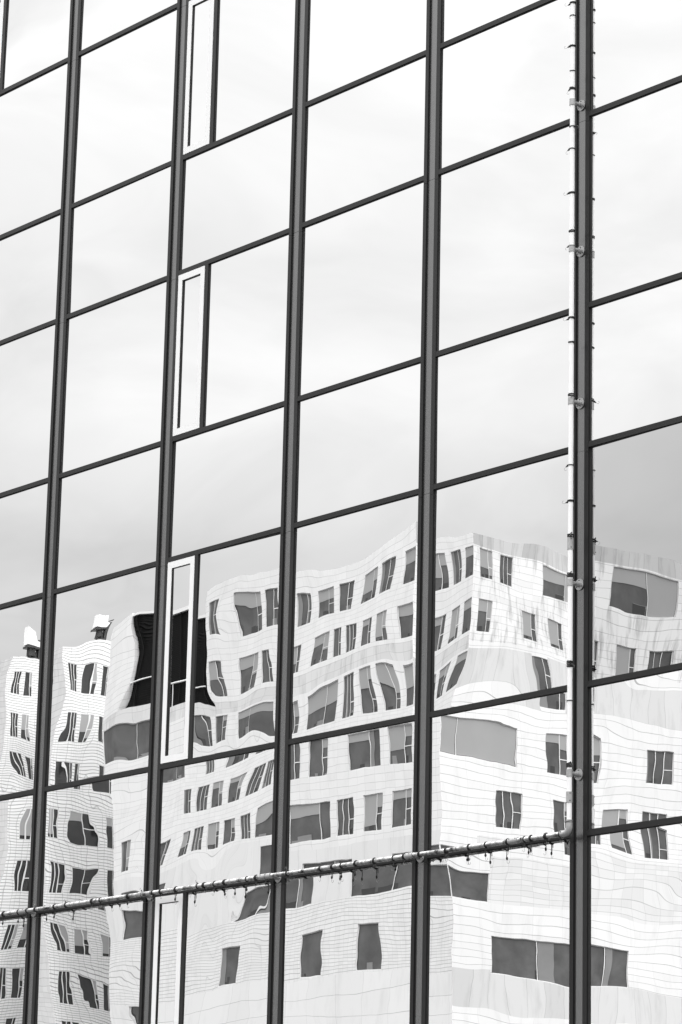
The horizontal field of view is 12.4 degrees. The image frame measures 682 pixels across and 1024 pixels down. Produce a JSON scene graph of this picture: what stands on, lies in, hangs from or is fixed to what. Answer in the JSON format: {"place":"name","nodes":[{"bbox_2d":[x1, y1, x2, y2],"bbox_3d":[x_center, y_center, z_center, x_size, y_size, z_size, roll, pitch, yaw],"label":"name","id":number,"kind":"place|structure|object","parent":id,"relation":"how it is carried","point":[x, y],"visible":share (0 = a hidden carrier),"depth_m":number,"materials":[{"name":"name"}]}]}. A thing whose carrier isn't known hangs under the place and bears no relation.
{"place":"outdoors","nodes":[
{"label":"outdoors","id":0,"kind":"place"},
{"bbox_2d":[567,571,573,576],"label":"bungee tie","id":1,"kind":"object","parent":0,"point":[570,575],"visible":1,"depth_m":30.29,"materials":[{"name":"black"}]},
{"label":"ground","id":2,"kind":"structure","parent":0,"visible":0},
{"bbox_2d":[0,0,681,1023],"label":"glass office building","id":3,"kind":"structure","parent":2,"relation":"on","point":[284,350],"depth_m":33.52,"materials":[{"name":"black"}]},
{"bbox_2d":[0,0,3,66],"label":"vent window","id":4,"kind":"structure","parent":3,"relation":"in","point":[1,1],"depth_m":40.78,"materials":[{"name":"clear glass"}]},
{"bbox_2d":[0,915,26,1023],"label":"window pane","id":5,"kind":"structure","parent":3,"relation":"in","point":[12,934],"depth_m":36.79,"materials":[{"name":"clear glass"}]},
{"bbox_2d":[0,794,32,911],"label":"window pane","id":6,"kind":"structure","parent":3,"relation":"in","point":[15,813],"depth_m":37.19,"materials":[{"name":"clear glass"}]},
{"bbox_2d":[0,598,41,794],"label":"window pane","id":7,"kind":"structure","parent":3,"relation":"in","point":[20,624],"depth_m":37.71,"materials":[{"name":"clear glass"}]},
{"bbox_2d":[0,482,47,603],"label":"window pane","id":8,"kind":"structure","parent":3,"relation":"in","point":[22,513],"depth_m":38.24,"materials":[{"name":"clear glass"}]},
{"bbox_2d":[0,324,54,492],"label":"window pane","id":9,"kind":"structure","parent":3,"relation":"in","point":[26,362],"depth_m":38.71,"materials":[{"name":"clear glass"}]},
{"bbox_2d":[0,214,59,339],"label":"window pane","id":10,"kind":"structure","parent":3,"relation":"in","point":[28,256],"depth_m":39.20,"materials":[{"name":"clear glass"}]},
{"bbox_2d":[0,62,67,234],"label":"window pane","id":11,"kind":"structure","parent":3,"relation":"in","point":[32,114],"depth_m":39.68,"materials":[{"name":"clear glass"}]},
{"bbox_2d":[3,0,69,88],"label":"window pane","id":12,"kind":"structure","parent":3,"relation":"in","point":[37,31],"depth_m":40.13,"materials":[{"name":"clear glass"}]},
{"bbox_2d":[35,899,142,1023],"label":"window pane","id":13,"kind":"structure","parent":3,"relation":"in","point":[89,960],"depth_m":35.58,"materials":[{"name":"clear glass"}]},
{"bbox_2d":[40,772,147,906],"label":"window pane","id":14,"kind":"structure","parent":3,"relation":"in","point":[94,833],"depth_m":35.95,"materials":[{"name":"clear glass"}]},
{"bbox_2d":[46,566,155,786],"bbox_3d":[-2.780,1.932,36.434,0.039,2.354,2.079,13,-18,-38],"label":"window pane","id":15,"kind":"structure","parent":3,"relation":"in","point":[99,724],"depth_m":36.42,"materials":[{"name":"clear glass"}]},
{"bbox_2d":[55,446,159,588],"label":"window pane","id":16,"kind":"structure","parent":3,"relation":"in","point":[108,512],"depth_m":36.90,"materials":[{"name":"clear glass"}]},
{"bbox_2d":[60,281,166,472],"bbox_3d":[-2.699,-1.587,37.332,0.039,1.985,2.079,13,-18,-38],"label":"window pane","id":17,"kind":"structure","parent":3,"relation":"in","point":[113,380],"depth_m":37.32,"materials":[{"name":"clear glass"}]},
{"bbox_2d":[67,166,170,313],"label":"window pane","id":18,"kind":"structure","parent":3,"relation":"in","point":[119,237],"depth_m":37.74,"materials":[{"name":"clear glass"}]},
{"bbox_2d":[73,8,176,202],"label":"window pane","id":19,"kind":"structure","parent":3,"relation":"in","point":[124,121],"depth_m":38.18,"materials":[{"name":"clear glass"}]},
{"bbox_2d":[80,0,176,50],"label":"window pane","id":20,"kind":"structure","parent":3,"relation":"in","point":[100,19],"depth_m":38.79,"materials":[{"name":"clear glass"}]},
{"bbox_2d":[151,893,182,1023],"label":"vent window","id":21,"kind":"structure","parent":3,"relation":"in","point":[168,914],"depth_m":34.47,"materials":[{"name":"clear glass"}]},
{"bbox_2d":[160,556,194,763],"bbox_3d":[-1.818,1.663,35.292,0.054,2.318,0.504,13,-18,-38],"label":"vent window","id":22,"kind":"structure","parent":3,"relation":"in","point":[180,576],"depth_m":35.29,"materials":[{"name":"white glass"}]},
{"bbox_2d":[173,266,204,436],"bbox_3d":[-1.737,-1.856,36.190,0.054,1.949,0.504,13,-18,-38],"label":"vent window","id":23,"kind":"structure","parent":3,"relation":"in","point":[189,334],"depth_m":36.19,"materials":[{"name":"white glass"}]},
{"bbox_2d":[183,0,213,154],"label":"vent window","id":24,"kind":"structure","parent":3,"relation":"in","point":[200,12],"depth_m":37.04,"materials":[{"name":"white glass"}]},
{"bbox_2d":[157,748,273,889],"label":"window pane","id":25,"kind":"structure","parent":3,"relation":"in","point":[215,821],"depth_m":34.23,"materials":[{"name":"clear glass"}]},
{"bbox_2d":[169,406,283,556],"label":"window pane","id":26,"kind":"structure","parent":3,"relation":"in","point":[227,479],"depth_m":35.18,"materials":[{"name":"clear glass"}]},
{"bbox_2d":[183,881,270,1023],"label":"window pane","id":27,"kind":"structure","parent":3,"relation":"in","point":[227,948],"depth_m":33.66,"materials":[{"name":"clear glass"}]},
{"bbox_2d":[180,113,291,269],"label":"window pane","id":28,"kind":"structure","parent":3,"relation":"in","point":[236,191],"depth_m":36.03,"materials":[{"name":"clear glass"}]},
{"bbox_2d":[192,532,279,757],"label":"window pane","id":29,"kind":"structure","parent":3,"relation":"in","point":[236,660],"depth_m":34.50,"materials":[{"name":"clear glass"}]},
{"bbox_2d":[204,233,288,426],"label":"window pane","id":30,"kind":"structure","parent":3,"relation":"in","point":[246,347],"depth_m":35.41,"materials":[{"name":"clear glass"}]},
{"bbox_2d":[214,0,294,141],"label":"window pane","id":31,"kind":"structure","parent":3,"relation":"in","point":[255,58],"depth_m":36.24,"materials":[{"name":"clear glass"}]},
{"bbox_2d":[0,0,584,916],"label":"pipe frame","id":32,"kind":"object","parent":3,"relation":"attached to","point":[578,584],"visible":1,"depth_m":31.02,"materials":[{"name":"metal"}]},
{"bbox_2d":[173,886,177,903],"bbox_3d":[-1.802,4.198,34.330,0.070,0.200,0.047,13,-18,-38],"label":"bungee tie","id":33,"kind":"object","parent":32,"relation":"attached to","point":[175,893],"visible":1,"depth_m":34.33,"materials":[{"name":"black"}]},
{"bbox_2d":[330,864,334,882],"bbox_3d":[-0.080,3.723,32.312,0.070,0.200,0.047,13,-18,-38],"label":"bungee tie","id":34,"kind":"object","parent":32,"relation":"attached to","point":[331,872],"visible":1,"depth_m":32.31,"materials":[{"name":"black"}]},
{"bbox_2d":[353,860,357,875],"bbox_3d":[0.158,3.657,32.033,0.070,0.200,0.047,13,-18,-38],"label":"bungee tie","id":35,"kind":"object","parent":32,"relation":"attached to","point":[356,866],"visible":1,"depth_m":32.03,"materials":[{"name":"black"}]},
{"bbox_2d":[467,844,471,864],"bbox_3d":[1.264,3.357,30.741,0.060,0.209,0.065,-4,-15,18],"label":"bungee tie","id":36,"kind":"object","parent":32,"relation":"attached to","point":[468,853],"visible":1,"depth_m":30.73,"materials":[{"name":"black"}]},
{"bbox_2d":[505,838,511,853],"bbox_3d":[1.616,3.232,30.322,0.062,0.158,0.068,2,-14,-2],"label":"bungee tie","id":37,"kind":"object","parent":32,"relation":"attached to","point":[508,848],"visible":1,"depth_m":30.32,"materials":[{"name":"black"}]},
{"bbox_2d":[528,835,532,853],"bbox_3d":[1.827,3.196,30.078,0.069,0.198,0.038,13,-18,-38],"label":"bungee tie","id":38,"kind":"object","parent":32,"relation":"attached to","point":[530,843],"visible":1,"depth_m":30.07,"materials":[{"name":"black"}]},
{"bbox_2d":[566,761,572,767],"bbox_3d":[2.191,2.405,29.845,0.071,0.059,0.117,13,-18,-38],"label":"bungee tie","id":39,"kind":"object","parent":32,"relation":"attached to","point":[569,765],"visible":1,"depth_m":29.84,"materials":[{"name":"black"}]},
{"bbox_2d":[566,660,574,667],"bbox_3d":[2.212,1.463,30.088,0.068,0.079,0.111,13,-18,-38],"label":"bungee tie","id":40,"kind":"object","parent":32,"relation":"attached to","point":[570,664],"visible":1,"depth_m":30.08,"materials":[{"name":"black"}]},
{"bbox_2d":[282,861,411,1023],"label":"window pane","id":41,"kind":"structure","parent":3,"relation":"in","point":[347,943],"depth_m":32.12,"materials":[{"name":"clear glass"}]},
{"bbox_2d":[286,721,413,870],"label":"window pane","id":42,"kind":"structure","parent":3,"relation":"in","point":[350,795],"depth_m":32.52,"materials":[{"name":"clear glass"}]},
{"bbox_2d":[289,494,417,738],"bbox_3d":[0.145,1.125,33.005,0.039,2.354,2.079,13,-18,-38],"label":"window pane","id":43,"kind":"structure","parent":3,"relation":"in","point":[355,584],"depth_m":32.99,"materials":[{"name":"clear glass"}]},
{"bbox_2d":[295,362,420,522],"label":"window pane","id":44,"kind":"structure","parent":3,"relation":"in","point":[358,443],"depth_m":33.46,"materials":[{"name":"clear glass"}]},
{"bbox_2d":[299,181,423,395],"bbox_3d":[0.227,-2.394,33.903,0.039,1.985,2.079,13,-18,-38],"label":"window pane","id":45,"kind":"structure","parent":3,"relation":"in","point":[361,289],"depth_m":33.89,"materials":[{"name":"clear glass"}]},
{"bbox_2d":[303,55,425,221],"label":"window pane","id":46,"kind":"structure","parent":3,"relation":"in","point":[363,140],"depth_m":34.32,"materials":[{"name":"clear glass"}]},
{"bbox_2d":[306,0,426,101],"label":"window pane","id":47,"kind":"structure","parent":3,"relation":"in","point":[349,41],"depth_m":34.75,"materials":[{"name":"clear glass"}]},
{"bbox_2d":[441,0,538,42],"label":"window pane","id":48,"kind":"structure","parent":3,"relation":"in","point":[459,17],"depth_m":33.27,"materials":[{"name":"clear glass"}]},
{"bbox_2d":[429,691,566,849],"bbox_3d":[1.565,2.571,30.819,0.039,1.402,2.079,13,-18,-38],"label":"window pane","id":49,"kind":"structure","parent":3,"relation":"in","point":[498,772],"depth_m":30.82,"materials":[{"name":"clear glass"}]},
{"bbox_2d":[426,838,569,1023],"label":"window pane","id":50,"kind":"structure","parent":3,"relation":"in","point":[498,930],"depth_m":30.39,"materials":[{"name":"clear glass"}]},
{"bbox_2d":[431,453,567,711],"bbox_3d":[1.608,0.721,31.291,0.039,2.354,2.079,13,-18,-38],"label":"window pane","id":51,"kind":"structure","parent":3,"relation":"in","point":[500,610],"depth_m":31.28,"materials":[{"name":"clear glass"}]},
{"bbox_2d":[434,314,568,483],"bbox_3d":[1.651,-1.127,31.763,0.039,1.401,2.079,13,-18,-38],"label":"window pane","id":52,"kind":"structure","parent":3,"relation":"in","point":[502,400],"depth_m":31.76,"materials":[{"name":"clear glass"}]},
{"bbox_2d":[437,124,569,350],"bbox_3d":[1.690,-2.797,32.189,0.039,1.985,2.079,13,-18,-38],"label":"window pane","id":53,"kind":"structure","parent":3,"relation":"in","point":[503,228],"depth_m":32.19,"materials":[{"name":"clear glass"}]},
{"bbox_2d":[439,0,570,168],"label":"window pane","id":54,"kind":"structure","parent":3,"relation":"in","point":[507,81],"depth_m":32.62,"materials":[{"name":"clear glass"}]},
{"bbox_2d":[588,669,681,829],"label":"window pane","id":55,"kind":"structure","parent":3,"relation":"in","point":[635,731],"depth_m":29.40,"materials":[{"name":"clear glass"}]},
{"bbox_2d":[588,823,681,1023],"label":"window pane","id":56,"kind":"structure","parent":3,"relation":"in","point":[635,875],"depth_m":29.00,"materials":[{"name":"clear glass"}]},
{"bbox_2d":[589,278,681,440],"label":"window pane","id":57,"kind":"structure","parent":3,"relation":"in","point":[636,338],"depth_m":30.34,"materials":[{"name":"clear glass"}]},
{"bbox_2d":[589,422,681,680],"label":"window pane","id":58,"kind":"structure","parent":3,"relation":"in","point":[635,481],"depth_m":29.87,"materials":[{"name":"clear glass"}]},
{"bbox_2d":[590,0,681,109],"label":"window pane","id":59,"kind":"structure","parent":3,"relation":"in","point":[636,45],"depth_m":31.18,"materials":[{"name":"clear glass"}]},
{"bbox_2d":[590,81,681,300],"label":"window pane","id":60,"kind":"structure","parent":3,"relation":"in","point":[636,144],"depth_m":30.76,"materials":[{"name":"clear glass"}]}
]}

